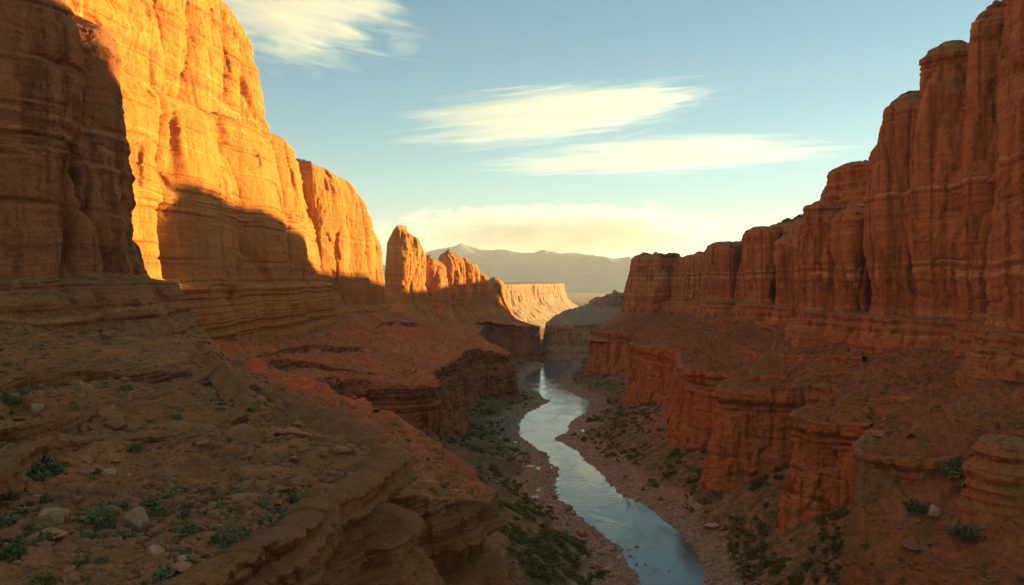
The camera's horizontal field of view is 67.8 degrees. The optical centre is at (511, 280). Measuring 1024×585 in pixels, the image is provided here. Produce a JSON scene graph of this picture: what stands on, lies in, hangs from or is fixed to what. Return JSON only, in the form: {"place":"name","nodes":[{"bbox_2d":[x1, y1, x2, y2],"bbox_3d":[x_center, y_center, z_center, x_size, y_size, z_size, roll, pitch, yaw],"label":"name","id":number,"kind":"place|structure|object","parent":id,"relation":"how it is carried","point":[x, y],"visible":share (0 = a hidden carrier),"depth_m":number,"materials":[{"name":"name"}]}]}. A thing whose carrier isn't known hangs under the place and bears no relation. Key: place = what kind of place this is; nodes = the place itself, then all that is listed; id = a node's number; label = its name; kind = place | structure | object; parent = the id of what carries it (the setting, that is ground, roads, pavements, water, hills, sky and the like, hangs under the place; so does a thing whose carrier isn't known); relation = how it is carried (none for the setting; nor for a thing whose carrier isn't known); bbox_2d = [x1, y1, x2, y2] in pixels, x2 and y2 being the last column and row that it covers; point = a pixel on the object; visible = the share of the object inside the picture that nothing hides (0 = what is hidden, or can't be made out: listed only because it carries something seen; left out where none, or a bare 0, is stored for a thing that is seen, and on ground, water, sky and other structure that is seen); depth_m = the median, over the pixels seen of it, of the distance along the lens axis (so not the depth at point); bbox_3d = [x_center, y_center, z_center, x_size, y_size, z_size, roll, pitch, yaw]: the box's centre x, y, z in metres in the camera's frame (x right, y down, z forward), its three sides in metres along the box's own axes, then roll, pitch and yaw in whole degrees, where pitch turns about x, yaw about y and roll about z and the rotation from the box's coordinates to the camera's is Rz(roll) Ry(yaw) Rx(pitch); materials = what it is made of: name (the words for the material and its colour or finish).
{"place":"outdoors","nodes":[
{"label":"outdoors","id":0,"kind":"place"},
{"bbox_2d":[66,0,336,340],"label":"golden cliff","id":1,"kind":"structure","parent":0,"point":[224,236],"depth_m":404.40,"materials":[{"name":"stone"}]},
{"bbox_2d":[0,312,537,584],"bbox_3d":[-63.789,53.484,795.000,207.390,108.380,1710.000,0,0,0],"label":"slope","id":2,"kind":"structure","parent":0,"point":[203,468],"depth_m":128.34,"materials":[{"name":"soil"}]},
{"bbox_2d":[0,488,25,501],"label":"shrub","id":3,"kind":"object","parent":2,"relation":"on","point":[12,496],"visible":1,"depth_m":58.99,"materials":[{"name":"green plant"}]},
{"bbox_2d":[0,395,26,405],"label":"shrub","id":4,"kind":"object","parent":2,"relation":"on","point":[14,400],"visible":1,"depth_m":93.53,"materials":[{"name":"green plant"}]},
{"bbox_2d":[0,540,30,561],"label":"shrub","id":5,"kind":"object","parent":2,"relation":"on","point":[14,550],"visible":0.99,"depth_m":42.21,"materials":[{"name":"green plant"}]},
{"bbox_2d":[22,475,28,485],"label":"boulder","id":6,"kind":"object","parent":2,"relation":"on","point":[24,479],"visible":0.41,"depth_m":64.50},
{"bbox_2d":[22,521,36,530],"bbox_3d":[-31.944,16.291,50.634,0.987,0.661,1.025,0,0,-9],"label":"shrub","id":7,"kind":"object","parent":2,"relation":"on","point":[31,524],"visible":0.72,"depth_m":50.40,"materials":[{"name":"green plant"}]},
{"bbox_2d":[29,403,43,412],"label":"boulder","id":8,"kind":"object","parent":2,"relation":"on","point":[36,407],"visible":0.98,"depth_m":94.35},
{"bbox_2d":[26,569,60,584],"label":"shrub","id":9,"kind":"object","parent":2,"relation":"on","point":[47,578],"visible":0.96,"depth_m":40.15,"materials":[{"name":"green plant"}]},
{"bbox_2d":[25,527,67,538],"bbox_3d":[-30.065,16.336,48.866,2.638,0.588,2.458,0,0,-35],"label":"boulder","id":10,"kind":"object","parent":2,"relation":"on","point":[61,532],"visible":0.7,"depth_m":48.89,"materials":[{"name":"stone"}]},
{"bbox_2d":[27,461,68,477],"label":"shrub","id":11,"kind":"object","parent":2,"relation":"on","point":[56,466],"visible":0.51,"depth_m":69.34,"materials":[{"name":"green plant"}]},
{"bbox_2d":[36,507,69,524],"bbox_3d":[-32.985,17.045,54.944,1.770,1.402,2.603,-5,1,-18],"label":"boulder","id":12,"kind":"object","parent":2,"relation":"on","point":[51,514],"visible":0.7,"depth_m":54.23,"materials":[{"name":"stone"}]},
{"bbox_2d":[69,380,84,385],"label":"boulder","id":13,"kind":"object","parent":2,"relation":"on","point":[76,383],"visible":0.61,"depth_m":108.66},
{"bbox_2d":[66,554,92,565],"bbox_3d":[-24.479,15.835,43.126,1.319,0.745,1.594,0,0,-20],"label":"shrub","id":14,"kind":"object","parent":2,"relation":"on","point":[85,561],"visible":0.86,"depth_m":43.06,"materials":[{"name":"green plant"}]},
{"bbox_2d":[78,427,89,431],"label":"boulder","id":15,"kind":"object","parent":2,"relation":"on","point":[84,429],"visible":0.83,"depth_m":88.18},
{"bbox_2d":[75,384,93,392],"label":"boulder","id":16,"kind":"object","parent":2,"relation":"on","point":[89,388],"visible":0.81,"depth_m":105.56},
{"bbox_2d":[77,466,94,475],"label":"boulder","id":17,"kind":"object","parent":2,"relation":"on","point":[85,471],"visible":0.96,"depth_m":69.82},
{"bbox_2d":[79,531,95,538],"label":"shrub","id":18,"kind":"object","parent":2,"relation":"on","point":[87,536],"visible":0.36,"depth_m":49.38,"materials":[{"name":"green plant"}]},
{"bbox_2d":[81,502,119,523],"bbox_3d":[-29.214,16.477,54.190,2.666,1.410,2.879,0,0,-19],"label":"shrub","id":19,"kind":"object","parent":2,"relation":"on","point":[103,514],"visible":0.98,"depth_m":53.73,"materials":[{"name":"green plant"}]},
{"bbox_2d":[94,553,110,563],"bbox_3d":[-23.757,16.153,44.207,0.879,0.562,0.699,0,0,-27],"label":"shrub","id":20,"kind":"object","parent":2,"relation":"on","point":[100,559],"visible":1,"depth_m":44.12,"materials":[{"name":"green plant"}]},
{"bbox_2d":[0,348,212,392],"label":"rock outcrop","id":21,"kind":"object","parent":2,"relation":"on","point":[50,375],"visible":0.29,"depth_m":116.51,"materials":[{"name":"stone"}]},
{"bbox_2d":[102,468,115,475],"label":"boulder","id":22,"kind":"object","parent":2,"relation":"on","point":[106,471],"visible":0.86,"depth_m":70.28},
{"bbox_2d":[0,361,221,442],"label":"rock outcrop","id":23,"kind":"object","parent":2,"relation":"on","point":[64,423],"visible":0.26,"depth_m":84.05,"materials":[{"name":"stone"}]},
{"bbox_2d":[104,417,127,428],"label":"boulder","id":24,"kind":"object","parent":2,"relation":"on","point":[117,423],"visible":1,"depth_m":90.28,"materials":[{"name":"stone"}]},
{"bbox_2d":[117,383,133,390],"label":"shrub","id":25,"kind":"object","parent":2,"relation":"on","point":[127,387],"visible":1,"depth_m":110.22,"materials":[{"name":"green plant"}]},
{"bbox_2d":[0,365,256,501],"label":"rock outcrop","id":26,"kind":"object","parent":2,"relation":"on","point":[224,380],"visible":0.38,"depth_m":78.87,"materials":[{"name":"stone"}]},
{"bbox_2d":[120,539,136,548],"bbox_3d":[-23.864,16.442,47.166,1.145,0.381,1.124,-4,19,-24],"label":"boulder","id":27,"kind":"object","parent":2,"relation":"on","point":[129,543],"visible":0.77,"depth_m":47.20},
{"bbox_2d":[121,506,148,531],"bbox_3d":[-25.925,16.592,52.661,1.529,1.897,1.895,0,0,10],"label":"boulder","id":28,"kind":"object","parent":2,"relation":"on","point":[136,519],"visible":0.87,"depth_m":52.03,"materials":[{"name":"stone"}]},
{"bbox_2d":[125,442,144,451],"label":"shrub","id":29,"kind":"object","parent":2,"relation":"on","point":[136,445],"visible":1,"depth_m":78.01,"materials":[{"name":"green plant"}]},
{"bbox_2d":[146,544,164,555],"bbox_3d":[-21.419,16.291,45.913,0.639,0.811,0.894,-14,0,21],"label":"boulder","id":30,"kind":"object","parent":2,"relation":"on","point":[154,550],"visible":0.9,"depth_m":45.66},
{"bbox_2d":[146,504,167,513],"bbox_3d":[-26.081,16.788,56.064,1.546,0.624,1.327,0,0,5],"label":"shrub","id":31,"kind":"object","parent":2,"relation":"on","point":[159,507],"visible":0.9,"depth_m":55.92,"materials":[{"name":"green plant"}]},
{"bbox_2d":[146,508,174,516],"bbox_3d":[-25.852,16.973,55.560,2.425,0.854,1.486,0,0,-37],"label":"shrub","id":32,"kind":"object","parent":2,"relation":"on","point":[161,513],"visible":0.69,"depth_m":55.42,"materials":[{"name":"green plant"}]},
{"bbox_2d":[170,413,182,419],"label":"shrub","id":33,"kind":"object","parent":2,"relation":"on","point":[178,416],"visible":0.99,"depth_m":95.69,"materials":[{"name":"green plant"}]},
{"bbox_2d":[169,561,192,571],"bbox_3d":[-18.706,16.373,43.350,1.348,0.633,1.305,0,0,31],"label":"boulder","id":34,"kind":"object","parent":2,"relation":"on","point":[181,566],"visible":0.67,"depth_m":43.10,"materials":[{"name":"stone"}]},
{"bbox_2d":[177,554,190,561],"bbox_3d":[-19.468,16.598,45.205,0.797,0.485,0.766,-4,4,-16],"label":"boulder","id":35,"kind":"object","parent":2,"relation":"on","point":[182,558],"visible":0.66,"depth_m":45.09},
{"bbox_2d":[196,485,206,491],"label":"boulder","id":36,"kind":"object","parent":2,"relation":"on","point":[201,488],"visible":1,"depth_m":65.36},
{"bbox_2d":[195,439,208,445],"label":"boulder","id":37,"kind":"object","parent":2,"relation":"on","point":[205,442],"visible":0.98,"depth_m":80.22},
{"bbox_2d":[212,530,239,546],"bbox_3d":[-18.644,16.711,49.548,2.120,1.123,1.751,0,0,28],"label":"shrub","id":38,"kind":"object","parent":2,"relation":"on","point":[223,538],"visible":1,"depth_m":49.20,"materials":[{"name":"green plant"}]},
{"bbox_2d":[224,423,265,443],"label":"boulder","id":39,"kind":"object","parent":2,"relation":"on","point":[244,432],"visible":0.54,"depth_m":81.44,"materials":[{"name":"stone"}]},
{"bbox_2d":[229,493,260,498],"bbox_3d":[-21.939,17.957,62.894,2.627,0.729,1.705,0,0,-19],"label":"boulder","id":40,"kind":"object","parent":2,"relation":"on","point":[241,495],"visible":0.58,"depth_m":62.41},
{"bbox_2d":[247,403,257,411],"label":"shrub","id":41,"kind":"object","parent":2,"relation":"on","point":[251,408],"visible":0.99,"depth_m":99.89,"materials":[{"name":"green plant"}]},
{"bbox_2d":[0,318,509,584],"bbox_3d":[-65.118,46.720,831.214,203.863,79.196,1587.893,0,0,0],"label":"scrub","id":42,"kind":"object","parent":2,"relation":"on","point":[183,530],"visible":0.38,"depth_m":56.15,"materials":[{"name":"green plant"}]},
{"bbox_2d":[252,473,261,479],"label":"boulder","id":43,"kind":"object","parent":2,"relation":"on","point":[257,476],"visible":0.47,"depth_m":70.31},
{"bbox_2d":[255,395,266,402],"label":"boulder","id":44,"kind":"object","parent":2,"relation":"on","point":[260,398],"visible":0.84,"depth_m":106.15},
{"bbox_2d":[0,316,522,584],"bbox_3d":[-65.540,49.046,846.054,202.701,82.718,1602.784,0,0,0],"label":"rubble","id":45,"kind":"object","parent":2,"relation":"on","point":[74,540],"visible":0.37,"depth_m":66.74,"materials":[{"name":"stone"}]},
{"bbox_2d":[253,496,270,507],"bbox_3d":[-20.216,18.026,61.798,1.378,0.845,1.699,0,0,21],"label":"shrub","id":46,"kind":"object","parent":2,"relation":"on","point":[267,503],"visible":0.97,"depth_m":61.73,"materials":[{"name":"green plant"}]},
{"bbox_2d":[255,480,270,488],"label":"boulder","id":47,"kind":"object","parent":2,"relation":"on","point":[259,484],"visible":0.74,"depth_m":65.69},
{"bbox_2d":[273,486,291,491],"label":"boulder","id":48,"kind":"object","parent":2,"relation":"on","point":[282,488],"visible":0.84,"depth_m":65.08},
{"bbox_2d":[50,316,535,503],"bbox_3d":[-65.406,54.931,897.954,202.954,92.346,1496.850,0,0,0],"label":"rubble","id":49,"kind":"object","parent":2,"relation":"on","point":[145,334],"visible":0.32,"depth_m":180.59,"materials":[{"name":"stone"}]},
{"bbox_2d":[273,427,312,438],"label":"boulder","id":50,"kind":"object","parent":2,"relation":"on","point":[299,433],"visible":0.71,"depth_m":88.86,"materials":[{"name":"stone"}]},
{"bbox_2d":[290,455,299,462],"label":"boulder","id":51,"kind":"object","parent":2,"relation":"on","point":[295,458],"visible":1,"depth_m":76.72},
{"bbox_2d":[287,475,303,485],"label":"boulder","id":52,"kind":"object","parent":2,"relation":"on","point":[294,480],"visible":0.7,"depth_m":69.25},
{"bbox_2d":[291,486,301,492],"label":"boulder","id":53,"kind":"object","parent":2,"relation":"on","point":[298,488],"visible":0.62,"depth_m":66.46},
{"bbox_2d":[293,421,303,426],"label":"boulder","id":54,"kind":"object","parent":2,"relation":"on","point":[298,423],"visible":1,"depth_m":95.90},
{"bbox_2d":[153,390,444,584],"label":"rock ledge","id":55,"kind":"object","parent":2,"relation":"on","point":[353,528],"visible":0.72,"depth_m":70.17,"materials":[{"name":"stone"}]},
{"bbox_2d":[245,352,389,413],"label":"rock outcrop","id":56,"kind":"object","parent":2,"relation":"on","point":[261,366],"visible":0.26,"depth_m":366.43,"materials":[{"name":"stone"}]},
{"bbox_2d":[244,320,418,358],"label":"rock outcrop","id":57,"kind":"object","parent":2,"relation":"on","point":[304,348],"visible":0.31,"depth_m":460.47,"materials":[{"name":"stone"}]},
{"bbox_2d":[337,445,351,452],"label":"boulder","id":58,"kind":"object","parent":2,"relation":"on","point":[343,449],"visible":0.89,"depth_m":81.26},
{"bbox_2d":[384,225,438,321],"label":"rock spire","id":59,"kind":"object","parent":2,"relation":"on","point":[406,294],"visible":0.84,"depth_m":903.95,"materials":[{"name":"stone"}]},
{"bbox_2d":[526,570,538,578],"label":"shrub","id":60,"kind":"object","parent":2,"relation":"on","point":[533,574],"visible":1,"depth_m":277.18,"materials":[{"name":"green plant"}]},
{"bbox_2d":[382,243,631,292],"bbox_3d":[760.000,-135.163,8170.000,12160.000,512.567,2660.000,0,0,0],"label":"mountains","id":61,"kind":"structure","parent":0,"point":[578,273],"depth_m":7531.19,"materials":[{"name":"stone"}]},
{"bbox_2d":[222,0,1000,264],"label":"sky","id":62,"kind":"structure","parent":0,"point":[606,128],"materials":[{"name":"blue"}]},
{"bbox_2d":[501,359,732,584],"bbox_3d":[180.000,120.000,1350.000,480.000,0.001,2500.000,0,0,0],"label":"river","id":63,"kind":"structure","parent":0,"point":[589,494],"depth_m":413.35,"materials":[{"name":"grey liquid"}]},
{"bbox_2d":[582,328,654,375],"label":"rock ledge","id":64,"kind":"object","parent":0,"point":[604,358],"visible":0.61,"depth_m":882.08,"materials":[{"name":"red stone"}]},
{"bbox_2d":[580,252,680,342],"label":"rock tower","id":65,"kind":"structure","parent":64,"relation":"on","point":[649,288],"depth_m":923.05,"materials":[{"name":"red stone"}]},
{"bbox_2d":[445,292,849,584],"bbox_3d":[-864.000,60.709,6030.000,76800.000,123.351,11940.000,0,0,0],"label":"canyon floor","id":66,"kind":"structure","parent":0,"point":[744,502],"depth_m":413.90,"materials":[{"name":"soil"}]},
{"bbox_2d":[0,0,192,335],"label":"buttress","id":67,"kind":"structure","parent":66,"relation":"on","point":[52,276],"depth_m":163.96,"materials":[{"name":"brown stone"}]},
{"bbox_2d":[67,13,215,342],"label":"buttress","id":68,"kind":"structure","parent":66,"relation":"on","point":[102,176],"depth_m":187.08,"materials":[{"name":"brown stone"}]},
{"bbox_2d":[296,158,393,321],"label":"buttress","id":69,"kind":"structure","parent":66,"relation":"on","point":[350,250],"depth_m":626.90,"materials":[{"name":"stone"}]},
{"bbox_2d":[306,358,470,449],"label":"rock ledge","id":70,"kind":"object","parent":66,"relation":"on","point":[436,412],"visible":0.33,"depth_m":424.65,"materials":[{"name":"stone"}]},
{"bbox_2d":[425,255,458,323],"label":"rock pillar","id":71,"kind":"object","parent":66,"relation":"on","point":[437,288],"visible":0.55,"depth_m":987.48,"materials":[{"name":"stone"}]},
{"bbox_2d":[376,410,512,584],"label":"rock ledge","id":72,"kind":"object","parent":66,"relation":"on","point":[456,547],"visible":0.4,"depth_m":172.28,"materials":[{"name":"stone"}]},
{"bbox_2d":[438,249,485,333],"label":"rock pillar","id":73,"kind":"object","parent":66,"relation":"on","point":[453,264],"visible":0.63,"depth_m":1054.59,"materials":[{"name":"stone"}]},
{"bbox_2d":[463,257,487,316],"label":"rock pillar","id":74,"kind":"object","parent":66,"relation":"on","point":[473,293],"visible":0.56,"depth_m":1118.42,"materials":[{"name":"stone"}]},
{"bbox_2d":[453,334,520,415],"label":"rock ledge","id":75,"kind":"object","parent":66,"relation":"on","point":[490,374],"visible":0.73,"depth_m":719.86,"materials":[{"name":"stone"}]},
{"bbox_2d":[478,267,498,316],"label":"rock pillar","id":76,"kind":"object","parent":66,"relation":"on","point":[486,296],"visible":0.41,"depth_m":1173.73,"materials":[{"name":"stone"}]},
{"bbox_2d":[489,277,516,319],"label":"rock pillar","id":77,"kind":"object","parent":66,"relation":"on","point":[502,306],"visible":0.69,"depth_m":1264.68,"materials":[{"name":"stone"}]},
{"bbox_2d":[474,323,543,361],"bbox_3d":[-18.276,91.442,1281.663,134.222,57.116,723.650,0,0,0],"label":"rock ledge","id":78,"kind":"object","parent":66,"relation":"on","point":[525,345],"visible":0.53,"depth_m":1114.79,"materials":[{"name":"stone"}]},
{"bbox_2d":[503,282,577,327],"bbox_3d":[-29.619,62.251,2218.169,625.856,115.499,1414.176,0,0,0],"label":"mesa","id":79,"kind":"structure","parent":66,"relation":"on","point":[539,304],"depth_m":2029.02,"materials":[{"name":"stone"}]},
{"bbox_2d":[564,504,572,510],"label":"boulder","id":80,"kind":"object","parent":66,"relation":"on","point":[568,507],"visible":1,"depth_m":394.01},
{"bbox_2d":[576,528,585,536],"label":"boulder","id":81,"kind":"object","parent":66,"relation":"on","point":[581,532],"visible":1,"depth_m":356.48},
{"bbox_2d":[541,290,622,359],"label":"butte","id":82,"kind":"object","parent":66,"relation":"on","point":[565,330],"visible":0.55,"depth_m":1172.68,"materials":[{"name":"stone"}]},
{"bbox_2d":[602,566,613,572],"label":"boulder","id":83,"kind":"object","parent":66,"relation":"on","point":[608,569],"visible":0.91,"depth_m":311.53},
{"bbox_2d":[496,360,763,584],"bbox_3d":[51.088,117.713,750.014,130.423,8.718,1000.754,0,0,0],"label":"rubble","id":84,"kind":"object","parent":66,"relation":"on","point":[701,557],"visible":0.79,"depth_m":378.88,"materials":[{"name":"stone"}]},
{"bbox_2d":[609,571,620,576],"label":"boulder","id":85,"kind":"object","parent":84,"relation":"on","point":[614,574],"visible":0.98,"depth_m":306.83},
{"bbox_2d":[445,358,849,584],"bbox_3d":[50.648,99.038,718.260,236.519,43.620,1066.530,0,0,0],"label":"scrub","id":86,"kind":"object","parent":66,"relation":"on","point":[795,578],"visible":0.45,"depth_m":336.18,"materials":[{"name":"green plant"}]},
{"bbox_2d":[664,349,734,450],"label":"rock ledge","id":87,"kind":"object","parent":66,"relation":"on","point":[689,412],"visible":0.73,"depth_m":478.24,"materials":[{"name":"red stone"}]},
{"bbox_2d":[664,214,803,325],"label":"mesa","id":88,"kind":"structure","parent":66,"relation":"on","point":[748,275],"depth_m":655.04,"materials":[{"name":"red stone"}]},
{"bbox_2d":[698,374,808,494],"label":"rock ledge","id":89,"kind":"object","parent":66,"relation":"on","point":[751,434],"visible":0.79,"depth_m":391.80,"materials":[{"name":"red stone"}]},
{"bbox_2d":[774,384,872,530],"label":"rock ledge","id":90,"kind":"object","parent":66,"relation":"on","point":[822,472],"visible":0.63,"depth_m":318.81,"materials":[{"name":"red stone"}]},
{"bbox_2d":[783,160,872,347],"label":"rock tower","id":91,"kind":"structure","parent":66,"relation":"on","point":[831,282],"depth_m":470.59,"materials":[{"name":"red stone"}]},
{"bbox_2d":[845,0,1004,355],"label":"cliff","id":92,"kind":"structure","parent":66,"relation":"on","point":[928,197],"depth_m":376.69,"materials":[{"name":"red stone"}]},
{"bbox_2d":[954,0,1023,386],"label":"cliff","id":93,"kind":"structure","parent":66,"relation":"on","point":[996,352],"depth_m":286.83,"materials":[{"name":"red stone"}]},
{"bbox_2d":[621,339,681,405],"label":"rock ledge","id":94,"kind":"object","parent":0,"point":[651,374],"visible":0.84,"depth_m":646.32,"materials":[{"name":"red stone"}]},
{"bbox_2d":[591,309,1023,584],"bbox_3d":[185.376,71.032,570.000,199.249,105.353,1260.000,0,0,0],"label":"red slope","id":95,"kind":"structure","parent":0,"point":[881,543],"depth_m":273.20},
{"bbox_2d":[705,523,719,527],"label":"boulder","id":96,"kind":"object","parent":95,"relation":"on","point":[713,525],"visible":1,"depth_m":363.40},
{"bbox_2d":[671,316,868,363],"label":"rock outcrop","id":97,"kind":"object","parent":95,"relation":"on","point":[777,338],"visible":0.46,"depth_m":495.43,"materials":[{"name":"red stone"}]},
{"bbox_2d":[596,313,1015,584],"bbox_3d":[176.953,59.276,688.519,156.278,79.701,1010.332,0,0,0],"label":"scrub","id":98,"kind":"object","parent":95,"relation":"on","point":[902,560],"visible":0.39,"depth_m":326.18,"materials":[{"name":"green plant"}]},
{"bbox_2d":[609,312,1023,584],"bbox_3d":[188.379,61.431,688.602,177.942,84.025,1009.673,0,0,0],"label":"rubble","id":99,"kind":"object","parent":95,"relation":"on","point":[960,567],"visible":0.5,"depth_m":265.64,"materials":[{"name":"stone"}]},
{"bbox_2d":[734,350,932,440],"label":"rock outcrop","id":100,"kind":"object","parent":95,"relation":"on","point":[853,397],"visible":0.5,"depth_m":342.97,"materials":[{"name":"red stone"}]},
{"bbox_2d":[843,423,962,549],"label":"rock ledge","id":101,"kind":"object","parent":95,"relation":"on","point":[909,469],"visible":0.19,"depth_m":262.84,"materials":[{"name":"red stone"}]},
{"bbox_2d":[869,430,888,437],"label":"boulder","id":102,"kind":"object","parent":101,"relation":"on","point":[877,433],"visible":0.88,"depth_m":285.82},
{"bbox_2d":[900,536,919,551],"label":"boulder","id":103,"kind":"object","parent":95,"relation":"on","point":[910,543],"visible":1,"depth_m":236.22,"materials":[{"name":"stone"}]},
{"bbox_2d":[901,498,927,515],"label":"shrub","id":104,"kind":"object","parent":95,"relation":"on","point":[921,509],"visible":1,"depth_m":246.48,"materials":[{"name":"green plant"}]},
{"bbox_2d":[928,505,940,517],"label":"boulder","id":105,"kind":"object","parent":95,"relation":"on","point":[934,511],"visible":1,"depth_m":242.08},
{"bbox_2d":[935,457,967,485],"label":"shrub","id":106,"kind":"object","parent":95,"relation":"on","point":[953,469],"visible":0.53,"depth_m":249.98,"materials":[{"name":"green plant"}]},
{"bbox_2d":[939,516,983,543],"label":"shrub","id":107,"kind":"object","parent":95,"relation":"on","point":[960,533],"visible":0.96,"depth_m":227.49,"materials":[{"name":"green plant"}]},
{"bbox_2d":[948,521,979,540],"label":"boulder","id":108,"kind":"object","parent":95,"relation":"on","point":[966,523],"visible":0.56,"depth_m":228.54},
{"bbox_2d":[953,434,1023,529],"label":"hoodoo","id":109,"kind":"object","parent":95,"relation":"on","point":[993,471],"visible":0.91,"depth_m":229.79,"materials":[{"name":"red stone"}]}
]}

